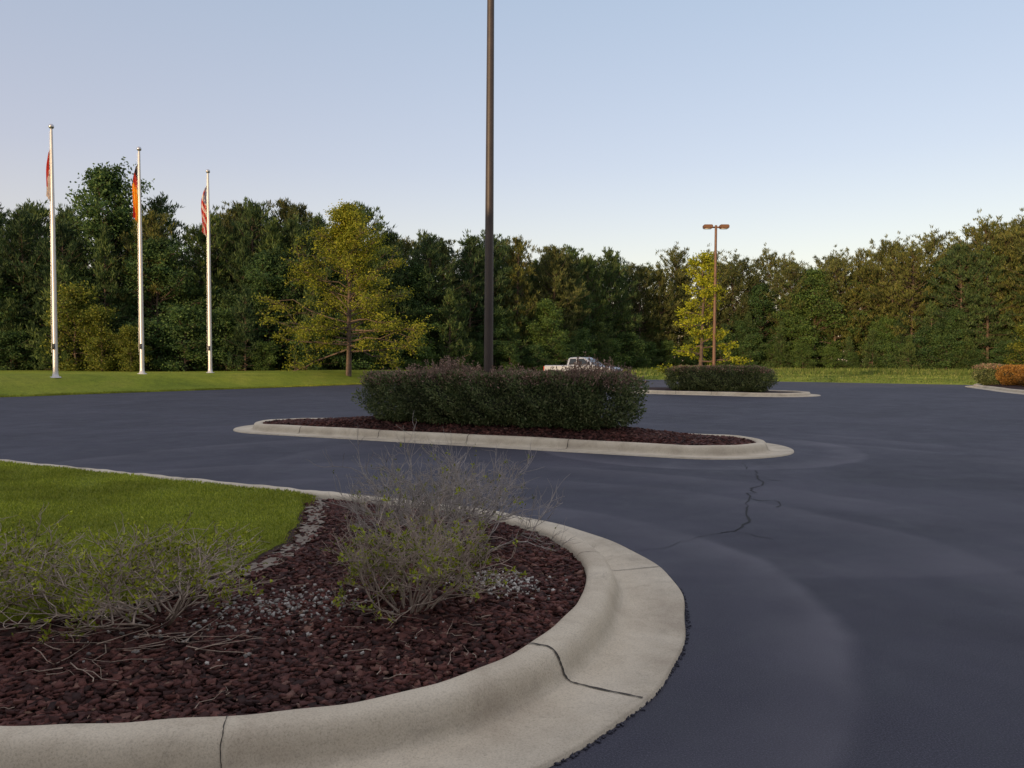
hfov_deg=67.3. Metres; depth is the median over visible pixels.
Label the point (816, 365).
young pine tree
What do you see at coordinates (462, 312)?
young pine tree
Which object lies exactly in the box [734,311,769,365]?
young pine tree
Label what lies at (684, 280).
pine tree
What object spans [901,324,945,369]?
understory shrub
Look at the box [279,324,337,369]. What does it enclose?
understory shrub
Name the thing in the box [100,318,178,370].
understory shrub
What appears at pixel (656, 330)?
broadleaf tree
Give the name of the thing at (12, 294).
broadleaf tree
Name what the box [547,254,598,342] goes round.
pine tree
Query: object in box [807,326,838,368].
understory shrub
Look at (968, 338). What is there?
young pine tree
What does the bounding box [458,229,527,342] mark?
pine tree
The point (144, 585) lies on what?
azalea bush
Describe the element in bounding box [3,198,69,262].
pine tree
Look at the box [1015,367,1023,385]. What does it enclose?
rounded shrub
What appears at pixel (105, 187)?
broadleaf tree
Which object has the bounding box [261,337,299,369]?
understory shrub
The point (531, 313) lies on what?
understory shrub
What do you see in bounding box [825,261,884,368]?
pine tree
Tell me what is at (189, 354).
young pine tree
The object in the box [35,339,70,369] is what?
understory shrub
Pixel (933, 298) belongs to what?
pine tree
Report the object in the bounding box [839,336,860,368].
young pine tree
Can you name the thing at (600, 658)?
planter kerb
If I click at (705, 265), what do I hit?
young tree
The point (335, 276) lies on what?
broadleaf tree
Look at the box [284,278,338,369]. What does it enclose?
young pine tree
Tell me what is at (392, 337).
young pine tree
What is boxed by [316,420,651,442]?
island mulch
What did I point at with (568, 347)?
understory shrub
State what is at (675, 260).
pine tree
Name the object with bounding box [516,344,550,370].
understory shrub
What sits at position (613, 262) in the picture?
pine tree
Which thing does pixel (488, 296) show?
light pole
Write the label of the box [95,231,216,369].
broadleaf tree
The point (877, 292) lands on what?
pine tree
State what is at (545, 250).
pine tree
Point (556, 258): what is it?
pine tree
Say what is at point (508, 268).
pine tree
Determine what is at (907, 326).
young pine tree
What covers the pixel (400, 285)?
pine tree
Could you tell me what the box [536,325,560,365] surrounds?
young pine tree
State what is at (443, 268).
pine tree
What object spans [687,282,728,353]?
pine tree
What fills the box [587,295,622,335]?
broadleaf tree
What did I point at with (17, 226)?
pine tree
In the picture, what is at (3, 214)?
pine tree
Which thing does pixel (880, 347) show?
understory shrub
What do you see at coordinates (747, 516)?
asphalt crack
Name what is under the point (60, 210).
pine tree
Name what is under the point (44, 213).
pine tree
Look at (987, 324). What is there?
pine tree
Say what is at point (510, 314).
young pine tree
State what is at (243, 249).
pine tree
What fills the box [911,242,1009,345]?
pine tree
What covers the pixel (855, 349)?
understory shrub
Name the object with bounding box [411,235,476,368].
pine tree
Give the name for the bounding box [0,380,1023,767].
car park asphalt
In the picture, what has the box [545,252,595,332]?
pine tree
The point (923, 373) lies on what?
meadow grass
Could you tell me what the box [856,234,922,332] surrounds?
pine tree
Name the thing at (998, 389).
car park kerb
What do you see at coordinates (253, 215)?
pine tree
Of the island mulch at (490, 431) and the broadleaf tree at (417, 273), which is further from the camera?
the broadleaf tree at (417, 273)
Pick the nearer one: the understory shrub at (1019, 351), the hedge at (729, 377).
the hedge at (729, 377)
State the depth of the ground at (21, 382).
45.46 m
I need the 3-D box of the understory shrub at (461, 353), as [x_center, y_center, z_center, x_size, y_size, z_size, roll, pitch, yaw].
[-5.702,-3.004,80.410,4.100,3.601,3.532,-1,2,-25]
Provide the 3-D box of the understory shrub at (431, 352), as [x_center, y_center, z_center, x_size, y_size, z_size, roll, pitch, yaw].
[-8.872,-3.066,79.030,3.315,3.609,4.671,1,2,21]
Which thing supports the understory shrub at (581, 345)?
on the ground at (21, 382)
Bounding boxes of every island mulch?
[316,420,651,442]
[632,387,800,392]
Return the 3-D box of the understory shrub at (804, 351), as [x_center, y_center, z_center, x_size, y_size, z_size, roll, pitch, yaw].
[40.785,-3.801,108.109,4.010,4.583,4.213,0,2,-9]
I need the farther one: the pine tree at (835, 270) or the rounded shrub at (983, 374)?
the pine tree at (835, 270)
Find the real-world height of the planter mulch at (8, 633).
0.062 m
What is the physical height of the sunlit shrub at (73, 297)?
7.252 m
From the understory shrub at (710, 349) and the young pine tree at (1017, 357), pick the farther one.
the understory shrub at (710, 349)
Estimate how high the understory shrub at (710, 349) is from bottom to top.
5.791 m
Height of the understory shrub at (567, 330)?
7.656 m
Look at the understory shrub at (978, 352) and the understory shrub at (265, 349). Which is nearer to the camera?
the understory shrub at (265, 349)
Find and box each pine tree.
[0,199,65,369]
[0,202,30,290]
[0,204,50,369]
[0,235,33,343]
[0,297,37,369]
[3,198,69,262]
[11,217,107,355]
[23,259,85,369]
[26,207,103,355]
[48,203,91,264]
[69,223,134,359]
[85,199,137,320]
[107,192,204,312]
[108,295,162,369]
[112,208,192,369]
[168,206,241,357]
[171,305,207,369]
[174,227,236,320]
[195,200,265,292]
[213,196,293,368]
[216,283,269,370]
[217,203,265,368]
[217,235,276,366]
[241,216,311,369]
[248,197,312,365]
[253,208,271,231]
[265,214,338,369]
[279,201,319,308]
[284,211,353,322]
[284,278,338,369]
[306,210,331,367]
[319,201,411,368]
[329,272,379,369]
[360,225,428,354]
[373,311,411,369]
[388,250,417,324]
[391,235,427,301]
[396,232,469,343]
[401,317,421,367]
[410,229,456,292]
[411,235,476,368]
[421,235,471,353]
[426,285,474,367]
[435,289,482,368]
[440,228,509,362]
[452,246,496,338]
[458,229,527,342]
[467,328,480,365]
[468,235,546,367]
[480,243,532,367]
[482,257,508,318]
[493,235,547,351]
[493,309,531,368]
[500,256,538,367]
[528,244,566,318]
[528,258,546,370]
[529,244,584,351]
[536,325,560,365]
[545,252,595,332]
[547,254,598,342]
[559,244,607,325]
[565,336,582,363]
[574,255,616,336]
[575,252,619,356]
[587,321,623,367]
[595,247,642,343]
[600,254,643,334]
[609,271,643,336]
[614,305,649,367]
[620,262,644,332]
[620,263,664,355]
[630,262,678,340]
[640,339,654,366]
[641,242,702,343]
[641,267,688,365]
[659,341,678,366]
[663,276,701,363]
[664,266,698,341]
[671,243,740,333]
[683,322,711,365]
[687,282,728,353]
[697,253,740,329]
[708,323,734,365]
[716,256,761,333]
[718,249,777,334]
[727,282,783,364]
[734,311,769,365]
[740,242,795,335]
[760,257,816,340]
[763,252,813,310]
[766,319,795,367]
[772,265,853,360]
[780,267,818,339]
[805,344,819,368]
[808,249,867,368]
[810,265,859,366]
[812,244,854,358]
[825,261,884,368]
[836,270,905,363]
[839,242,880,322]
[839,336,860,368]
[855,329,884,368]
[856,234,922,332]
[860,231,921,330]
[864,268,925,352]
[879,237,954,348]
[880,308,914,367]
[894,225,958,326]
[894,335,921,368]
[908,256,977,360]
[909,300,951,368]
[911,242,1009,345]
[927,242,1002,335]
[940,209,1018,359]
[945,243,1023,363]
[953,329,977,370]
[957,208,1023,329]
[964,220,999,329]
[980,218,1023,336]
[990,218,1023,324]
[999,340,1021,364]
[1003,257,1023,339]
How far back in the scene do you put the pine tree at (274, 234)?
66.40 m
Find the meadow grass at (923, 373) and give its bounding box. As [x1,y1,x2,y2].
[624,366,975,383]
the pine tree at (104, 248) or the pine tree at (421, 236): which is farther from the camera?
the pine tree at (421, 236)
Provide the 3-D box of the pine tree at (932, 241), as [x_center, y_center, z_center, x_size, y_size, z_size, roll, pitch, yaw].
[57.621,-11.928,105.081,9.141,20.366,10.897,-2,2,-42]
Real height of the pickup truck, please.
1.945 m
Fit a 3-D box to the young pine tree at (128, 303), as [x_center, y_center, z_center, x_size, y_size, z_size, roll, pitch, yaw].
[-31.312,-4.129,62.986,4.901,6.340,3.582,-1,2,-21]
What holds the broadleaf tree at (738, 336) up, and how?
on the ground at (21, 382)
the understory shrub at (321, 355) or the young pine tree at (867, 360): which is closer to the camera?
the understory shrub at (321, 355)
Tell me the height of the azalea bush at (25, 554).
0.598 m
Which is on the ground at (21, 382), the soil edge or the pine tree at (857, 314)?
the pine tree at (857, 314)
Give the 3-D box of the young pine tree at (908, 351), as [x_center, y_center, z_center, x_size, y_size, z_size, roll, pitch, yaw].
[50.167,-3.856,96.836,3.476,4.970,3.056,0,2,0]
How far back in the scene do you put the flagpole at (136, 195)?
44.03 m
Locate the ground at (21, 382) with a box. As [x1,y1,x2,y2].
[0,362,977,395]
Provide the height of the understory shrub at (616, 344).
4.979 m
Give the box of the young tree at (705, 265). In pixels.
[651,250,752,373]
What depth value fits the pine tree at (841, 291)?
113.43 m
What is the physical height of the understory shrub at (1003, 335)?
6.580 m
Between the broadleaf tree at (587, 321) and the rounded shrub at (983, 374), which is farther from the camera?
the broadleaf tree at (587, 321)
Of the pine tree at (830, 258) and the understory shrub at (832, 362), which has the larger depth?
the pine tree at (830, 258)
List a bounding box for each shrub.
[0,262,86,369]
[0,327,42,369]
[35,280,119,370]
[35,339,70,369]
[70,304,131,370]
[86,342,118,370]
[100,277,204,369]
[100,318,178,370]
[106,324,152,371]
[146,302,222,371]
[156,281,247,369]
[195,304,252,370]
[220,295,291,369]
[247,340,280,370]
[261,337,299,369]
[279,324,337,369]
[315,312,379,369]
[343,320,382,369]
[357,309,390,368]
[375,340,405,369]
[379,307,442,368]
[398,330,440,369]
[416,340,439,366]
[446,340,472,368]
[464,339,483,369]
[474,306,522,368]
[495,342,521,370]
[507,309,539,369]
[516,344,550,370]
[518,331,559,369]
[552,318,591,362]
[554,343,578,364]
[560,330,588,363]
[576,326,598,356]
[598,338,632,367]
[618,331,651,368]
[633,352,651,367]
[640,341,663,368]
[653,340,683,367]
[673,347,693,365]
[678,328,716,359]
[685,336,719,364]
[699,329,741,365]
[736,332,770,367]
[757,342,780,367]
[758,326,774,363]
[769,340,799,368]
[787,342,816,368]
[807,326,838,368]
[818,345,844,368]
[836,332,868,367]
[842,352,859,368]
[860,312,917,368]
[864,335,897,368]
[883,343,907,368]
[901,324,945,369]
[920,332,969,370]
[950,339,994,369]
[960,348,990,369]
[971,363,1003,384]
[984,327,1013,363]
[985,339,1015,363]
[995,326,1023,364]
[995,364,1023,384]
[1000,323,1023,363]
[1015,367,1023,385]
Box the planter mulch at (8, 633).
[0,501,585,722]
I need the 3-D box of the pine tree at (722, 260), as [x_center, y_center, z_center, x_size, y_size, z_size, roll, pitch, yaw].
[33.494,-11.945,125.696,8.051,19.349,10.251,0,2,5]
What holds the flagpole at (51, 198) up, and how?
on the ground at (21, 382)
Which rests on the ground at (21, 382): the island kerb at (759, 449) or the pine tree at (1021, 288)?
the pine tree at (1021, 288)
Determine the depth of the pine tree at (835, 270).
109.83 m
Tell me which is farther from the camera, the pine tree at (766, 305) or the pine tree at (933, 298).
the pine tree at (766, 305)
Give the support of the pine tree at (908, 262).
on the ground at (21, 382)
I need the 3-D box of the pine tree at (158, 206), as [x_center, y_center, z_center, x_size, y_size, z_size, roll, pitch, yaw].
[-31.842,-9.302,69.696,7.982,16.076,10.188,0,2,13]
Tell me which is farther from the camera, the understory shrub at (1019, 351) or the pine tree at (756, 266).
the pine tree at (756, 266)
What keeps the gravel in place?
on the planter mulch at (8, 633)
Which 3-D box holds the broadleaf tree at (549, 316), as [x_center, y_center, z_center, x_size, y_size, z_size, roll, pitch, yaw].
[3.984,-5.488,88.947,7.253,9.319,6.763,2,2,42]
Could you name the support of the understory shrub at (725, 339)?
on the ground at (21, 382)
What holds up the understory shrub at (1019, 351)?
on the ground at (21, 382)
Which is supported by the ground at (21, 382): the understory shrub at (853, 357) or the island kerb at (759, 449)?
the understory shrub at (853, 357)
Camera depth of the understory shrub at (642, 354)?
108.90 m
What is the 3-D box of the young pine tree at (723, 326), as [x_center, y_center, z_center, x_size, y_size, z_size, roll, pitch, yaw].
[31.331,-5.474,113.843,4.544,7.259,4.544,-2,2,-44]
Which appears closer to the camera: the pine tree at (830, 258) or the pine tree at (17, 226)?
the pine tree at (17, 226)
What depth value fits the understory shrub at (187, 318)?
60.44 m
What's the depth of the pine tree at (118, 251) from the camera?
66.77 m
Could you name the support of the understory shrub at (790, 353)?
on the ground at (21, 382)
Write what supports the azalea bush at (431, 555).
on the planter mulch at (8, 633)
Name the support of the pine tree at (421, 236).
on the ground at (21, 382)
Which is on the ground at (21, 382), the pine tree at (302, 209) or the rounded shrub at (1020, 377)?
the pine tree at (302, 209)
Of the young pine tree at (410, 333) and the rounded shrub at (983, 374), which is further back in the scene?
the young pine tree at (410, 333)
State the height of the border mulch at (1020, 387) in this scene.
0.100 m
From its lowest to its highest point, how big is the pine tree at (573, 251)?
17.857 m
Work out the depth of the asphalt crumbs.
3.63 m
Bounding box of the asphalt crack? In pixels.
[639,463,780,550]
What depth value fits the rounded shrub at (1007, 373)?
45.04 m
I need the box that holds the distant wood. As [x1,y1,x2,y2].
[72,276,999,368]
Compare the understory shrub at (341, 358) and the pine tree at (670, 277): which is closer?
the understory shrub at (341, 358)
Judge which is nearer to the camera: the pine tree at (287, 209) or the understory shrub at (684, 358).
the pine tree at (287, 209)
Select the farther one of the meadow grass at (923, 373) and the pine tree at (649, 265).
the pine tree at (649, 265)
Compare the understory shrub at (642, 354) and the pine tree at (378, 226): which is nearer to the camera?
the pine tree at (378, 226)
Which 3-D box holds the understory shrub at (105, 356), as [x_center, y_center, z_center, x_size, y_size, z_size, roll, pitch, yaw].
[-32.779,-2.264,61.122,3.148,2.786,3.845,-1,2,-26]
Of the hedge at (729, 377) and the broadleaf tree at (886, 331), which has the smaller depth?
the hedge at (729, 377)
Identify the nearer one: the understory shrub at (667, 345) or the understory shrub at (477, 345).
the understory shrub at (477, 345)
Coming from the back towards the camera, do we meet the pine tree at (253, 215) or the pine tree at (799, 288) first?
the pine tree at (799, 288)
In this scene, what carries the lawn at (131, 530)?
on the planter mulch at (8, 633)
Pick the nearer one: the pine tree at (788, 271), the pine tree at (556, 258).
the pine tree at (556, 258)
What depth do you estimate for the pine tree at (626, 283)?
112.25 m
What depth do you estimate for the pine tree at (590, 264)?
101.87 m
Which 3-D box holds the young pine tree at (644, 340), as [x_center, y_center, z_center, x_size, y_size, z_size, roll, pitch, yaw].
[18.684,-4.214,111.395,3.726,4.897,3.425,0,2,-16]
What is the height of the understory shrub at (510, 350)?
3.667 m
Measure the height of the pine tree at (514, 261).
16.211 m
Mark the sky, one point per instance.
(807, 128)
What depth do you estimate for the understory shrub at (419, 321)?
80.13 m
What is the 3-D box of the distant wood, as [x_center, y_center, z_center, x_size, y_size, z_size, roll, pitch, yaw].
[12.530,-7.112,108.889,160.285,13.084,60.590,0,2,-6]
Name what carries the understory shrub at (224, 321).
on the ground at (21, 382)
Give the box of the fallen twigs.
[0,554,540,708]
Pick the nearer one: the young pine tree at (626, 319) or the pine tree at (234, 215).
the pine tree at (234, 215)
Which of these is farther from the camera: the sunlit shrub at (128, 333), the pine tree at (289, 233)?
the pine tree at (289, 233)
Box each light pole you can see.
[476,0,493,419]
[703,224,729,365]
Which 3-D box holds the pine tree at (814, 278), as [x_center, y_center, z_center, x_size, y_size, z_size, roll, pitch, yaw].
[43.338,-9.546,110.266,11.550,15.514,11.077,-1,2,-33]
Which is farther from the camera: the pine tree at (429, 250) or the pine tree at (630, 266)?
the pine tree at (630, 266)
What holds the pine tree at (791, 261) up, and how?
on the ground at (21, 382)
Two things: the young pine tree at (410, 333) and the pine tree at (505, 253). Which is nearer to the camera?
the young pine tree at (410, 333)
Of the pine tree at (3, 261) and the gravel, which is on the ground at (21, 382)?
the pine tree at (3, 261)
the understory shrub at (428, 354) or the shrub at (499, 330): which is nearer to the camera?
the understory shrub at (428, 354)
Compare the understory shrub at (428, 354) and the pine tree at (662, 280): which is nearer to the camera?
the understory shrub at (428, 354)
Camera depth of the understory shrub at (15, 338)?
59.62 m
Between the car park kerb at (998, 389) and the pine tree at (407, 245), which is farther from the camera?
the pine tree at (407, 245)
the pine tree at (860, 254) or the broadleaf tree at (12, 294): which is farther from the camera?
the pine tree at (860, 254)
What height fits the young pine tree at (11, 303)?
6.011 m
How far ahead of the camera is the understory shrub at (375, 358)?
76.64 m
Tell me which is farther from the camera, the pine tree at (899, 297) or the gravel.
the pine tree at (899, 297)
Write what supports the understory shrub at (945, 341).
on the ground at (21, 382)
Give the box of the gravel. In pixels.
[52,568,574,698]
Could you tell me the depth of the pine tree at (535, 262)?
97.35 m
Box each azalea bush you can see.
[0,503,105,611]
[0,511,285,643]
[306,413,580,557]
[320,479,526,625]
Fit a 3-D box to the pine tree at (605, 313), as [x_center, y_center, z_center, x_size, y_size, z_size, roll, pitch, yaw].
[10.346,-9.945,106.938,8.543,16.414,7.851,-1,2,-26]
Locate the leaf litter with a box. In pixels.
[6,510,571,720]
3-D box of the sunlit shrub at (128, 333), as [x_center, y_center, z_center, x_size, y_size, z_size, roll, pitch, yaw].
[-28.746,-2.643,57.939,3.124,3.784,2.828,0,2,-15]
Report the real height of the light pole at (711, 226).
8.275 m
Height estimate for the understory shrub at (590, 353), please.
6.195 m
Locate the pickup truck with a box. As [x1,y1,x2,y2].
[544,357,621,371]
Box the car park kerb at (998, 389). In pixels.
[965,384,1023,394]
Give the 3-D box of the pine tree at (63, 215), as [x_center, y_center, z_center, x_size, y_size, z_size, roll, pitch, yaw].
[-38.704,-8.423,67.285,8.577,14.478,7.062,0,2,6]
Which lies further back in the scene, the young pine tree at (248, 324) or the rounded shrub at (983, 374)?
the young pine tree at (248, 324)
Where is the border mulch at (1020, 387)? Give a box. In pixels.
[981,384,1023,389]
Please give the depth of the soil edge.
5.99 m
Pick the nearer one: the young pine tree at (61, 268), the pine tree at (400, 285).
the young pine tree at (61, 268)
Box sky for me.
[0,0,1023,361]
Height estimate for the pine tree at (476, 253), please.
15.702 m
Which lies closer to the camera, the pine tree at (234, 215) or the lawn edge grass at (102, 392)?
the lawn edge grass at (102, 392)
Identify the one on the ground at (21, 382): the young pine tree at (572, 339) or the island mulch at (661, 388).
the young pine tree at (572, 339)
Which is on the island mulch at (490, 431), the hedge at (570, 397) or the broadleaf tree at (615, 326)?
the hedge at (570, 397)
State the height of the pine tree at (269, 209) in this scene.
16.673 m
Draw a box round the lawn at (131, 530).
[0,464,304,621]
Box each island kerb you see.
[233,418,793,459]
[615,390,820,396]
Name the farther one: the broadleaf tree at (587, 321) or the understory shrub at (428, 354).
the broadleaf tree at (587, 321)
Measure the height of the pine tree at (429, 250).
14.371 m
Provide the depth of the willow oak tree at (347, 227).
55.59 m
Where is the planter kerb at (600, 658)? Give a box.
[0,459,685,767]
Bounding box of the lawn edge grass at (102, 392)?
[0,383,361,396]
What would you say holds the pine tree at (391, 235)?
on the ground at (21, 382)
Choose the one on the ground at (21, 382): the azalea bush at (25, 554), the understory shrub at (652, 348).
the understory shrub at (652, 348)
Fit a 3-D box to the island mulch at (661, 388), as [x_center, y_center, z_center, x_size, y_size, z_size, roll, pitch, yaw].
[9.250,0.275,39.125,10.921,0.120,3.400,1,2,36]
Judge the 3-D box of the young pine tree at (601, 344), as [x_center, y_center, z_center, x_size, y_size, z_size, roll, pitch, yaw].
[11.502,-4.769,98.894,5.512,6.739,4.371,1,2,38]
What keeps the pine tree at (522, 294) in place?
on the ground at (21, 382)
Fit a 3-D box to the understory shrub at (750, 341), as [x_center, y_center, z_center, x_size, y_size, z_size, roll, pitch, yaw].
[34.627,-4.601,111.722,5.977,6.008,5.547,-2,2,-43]
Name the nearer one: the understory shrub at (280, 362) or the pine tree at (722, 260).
the understory shrub at (280, 362)
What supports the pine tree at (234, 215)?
on the ground at (21, 382)
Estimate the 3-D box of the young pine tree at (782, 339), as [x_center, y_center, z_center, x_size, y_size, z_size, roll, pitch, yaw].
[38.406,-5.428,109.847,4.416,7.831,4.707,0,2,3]
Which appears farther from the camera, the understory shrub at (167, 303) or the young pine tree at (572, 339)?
the young pine tree at (572, 339)
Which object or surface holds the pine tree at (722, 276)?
on the ground at (21, 382)
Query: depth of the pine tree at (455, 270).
89.28 m
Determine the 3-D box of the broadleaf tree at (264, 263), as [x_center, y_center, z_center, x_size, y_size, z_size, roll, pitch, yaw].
[-21.088,-6.461,65.625,7.841,10.666,6.847,-1,2,-22]
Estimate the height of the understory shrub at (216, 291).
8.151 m
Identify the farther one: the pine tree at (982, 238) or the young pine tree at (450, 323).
the pine tree at (982, 238)
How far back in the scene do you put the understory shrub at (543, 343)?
88.19 m
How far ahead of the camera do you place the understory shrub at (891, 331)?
104.14 m
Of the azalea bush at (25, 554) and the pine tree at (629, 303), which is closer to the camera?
the azalea bush at (25, 554)
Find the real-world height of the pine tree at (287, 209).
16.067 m
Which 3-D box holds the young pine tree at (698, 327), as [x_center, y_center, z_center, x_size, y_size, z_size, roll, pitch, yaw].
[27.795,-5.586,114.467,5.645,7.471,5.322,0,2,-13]
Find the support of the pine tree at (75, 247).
on the ground at (21, 382)
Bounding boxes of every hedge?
[351,351,653,430]
[663,364,779,391]
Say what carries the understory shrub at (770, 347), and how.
on the ground at (21, 382)
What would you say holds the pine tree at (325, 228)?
on the ground at (21, 382)
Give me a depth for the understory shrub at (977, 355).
99.45 m
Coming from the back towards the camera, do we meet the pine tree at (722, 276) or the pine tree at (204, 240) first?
the pine tree at (722, 276)
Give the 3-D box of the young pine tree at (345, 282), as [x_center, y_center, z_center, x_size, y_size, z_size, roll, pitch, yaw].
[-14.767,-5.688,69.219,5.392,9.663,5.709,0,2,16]
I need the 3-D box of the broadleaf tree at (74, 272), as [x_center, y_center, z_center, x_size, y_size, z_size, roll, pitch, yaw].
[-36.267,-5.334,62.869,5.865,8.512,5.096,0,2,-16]
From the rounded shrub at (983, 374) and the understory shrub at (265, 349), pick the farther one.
the understory shrub at (265, 349)
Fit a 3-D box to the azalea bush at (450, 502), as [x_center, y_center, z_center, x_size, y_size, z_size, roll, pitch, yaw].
[-0.559,0.768,5.834,1.886,1.096,1.715,-1,2,-22]
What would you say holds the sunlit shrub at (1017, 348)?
on the ground at (21, 382)
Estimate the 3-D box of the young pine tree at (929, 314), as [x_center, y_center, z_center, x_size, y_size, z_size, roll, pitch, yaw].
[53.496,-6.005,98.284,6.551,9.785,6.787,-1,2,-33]
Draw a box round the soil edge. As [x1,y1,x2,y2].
[84,498,328,618]
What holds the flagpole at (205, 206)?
on the ground at (21, 382)
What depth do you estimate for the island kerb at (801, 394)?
36.06 m
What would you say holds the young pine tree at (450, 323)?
on the ground at (21, 382)
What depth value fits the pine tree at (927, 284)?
101.57 m
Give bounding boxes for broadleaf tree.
[32,156,167,348]
[32,266,95,357]
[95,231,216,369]
[219,245,306,366]
[310,260,371,369]
[389,258,448,356]
[521,296,575,364]
[558,283,600,357]
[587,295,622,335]
[636,316,667,367]
[728,319,763,362]
[764,290,826,364]
[858,316,905,366]
[925,307,978,368]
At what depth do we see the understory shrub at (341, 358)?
66.96 m
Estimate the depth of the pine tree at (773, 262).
117.37 m
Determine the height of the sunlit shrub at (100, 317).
5.360 m
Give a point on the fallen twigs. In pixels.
(176, 637)
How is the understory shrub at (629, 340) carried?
on the ground at (21, 382)
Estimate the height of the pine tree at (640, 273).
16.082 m
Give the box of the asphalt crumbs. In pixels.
[554,540,691,765]
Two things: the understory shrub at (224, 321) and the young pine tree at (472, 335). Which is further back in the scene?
the young pine tree at (472, 335)
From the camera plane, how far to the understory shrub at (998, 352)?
91.87 m
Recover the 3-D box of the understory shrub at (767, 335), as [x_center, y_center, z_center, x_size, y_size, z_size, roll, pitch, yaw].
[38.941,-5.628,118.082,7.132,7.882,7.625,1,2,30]
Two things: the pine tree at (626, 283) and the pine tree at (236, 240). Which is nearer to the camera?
the pine tree at (236, 240)
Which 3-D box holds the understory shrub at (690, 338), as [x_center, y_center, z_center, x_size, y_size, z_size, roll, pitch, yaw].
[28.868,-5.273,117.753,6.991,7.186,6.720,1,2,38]
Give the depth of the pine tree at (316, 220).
69.51 m
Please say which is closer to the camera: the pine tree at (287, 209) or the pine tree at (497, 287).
the pine tree at (287, 209)
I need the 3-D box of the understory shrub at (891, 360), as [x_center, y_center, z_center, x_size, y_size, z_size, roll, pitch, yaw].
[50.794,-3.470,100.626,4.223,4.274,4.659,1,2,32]
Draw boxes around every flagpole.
[46,124,61,377]
[132,147,146,373]
[201,169,214,372]
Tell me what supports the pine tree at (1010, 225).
on the ground at (21, 382)
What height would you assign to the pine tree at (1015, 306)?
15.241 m
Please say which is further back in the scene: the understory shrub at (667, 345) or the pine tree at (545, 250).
the understory shrub at (667, 345)
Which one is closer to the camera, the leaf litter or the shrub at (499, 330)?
the leaf litter
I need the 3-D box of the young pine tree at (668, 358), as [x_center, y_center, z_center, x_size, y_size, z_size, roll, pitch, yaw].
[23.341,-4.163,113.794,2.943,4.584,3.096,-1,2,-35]
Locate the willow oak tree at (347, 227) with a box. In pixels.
[251,199,437,375]
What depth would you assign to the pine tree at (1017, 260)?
95.36 m
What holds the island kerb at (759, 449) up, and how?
on the car park asphalt
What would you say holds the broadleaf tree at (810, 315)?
on the ground at (21, 382)
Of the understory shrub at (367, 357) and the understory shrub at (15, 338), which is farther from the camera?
the understory shrub at (367, 357)
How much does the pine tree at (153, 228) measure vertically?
13.833 m
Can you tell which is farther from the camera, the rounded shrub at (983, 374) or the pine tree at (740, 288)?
the pine tree at (740, 288)
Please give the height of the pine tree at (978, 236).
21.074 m
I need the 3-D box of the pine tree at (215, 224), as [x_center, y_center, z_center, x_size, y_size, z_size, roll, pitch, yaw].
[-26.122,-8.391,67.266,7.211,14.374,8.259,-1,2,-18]

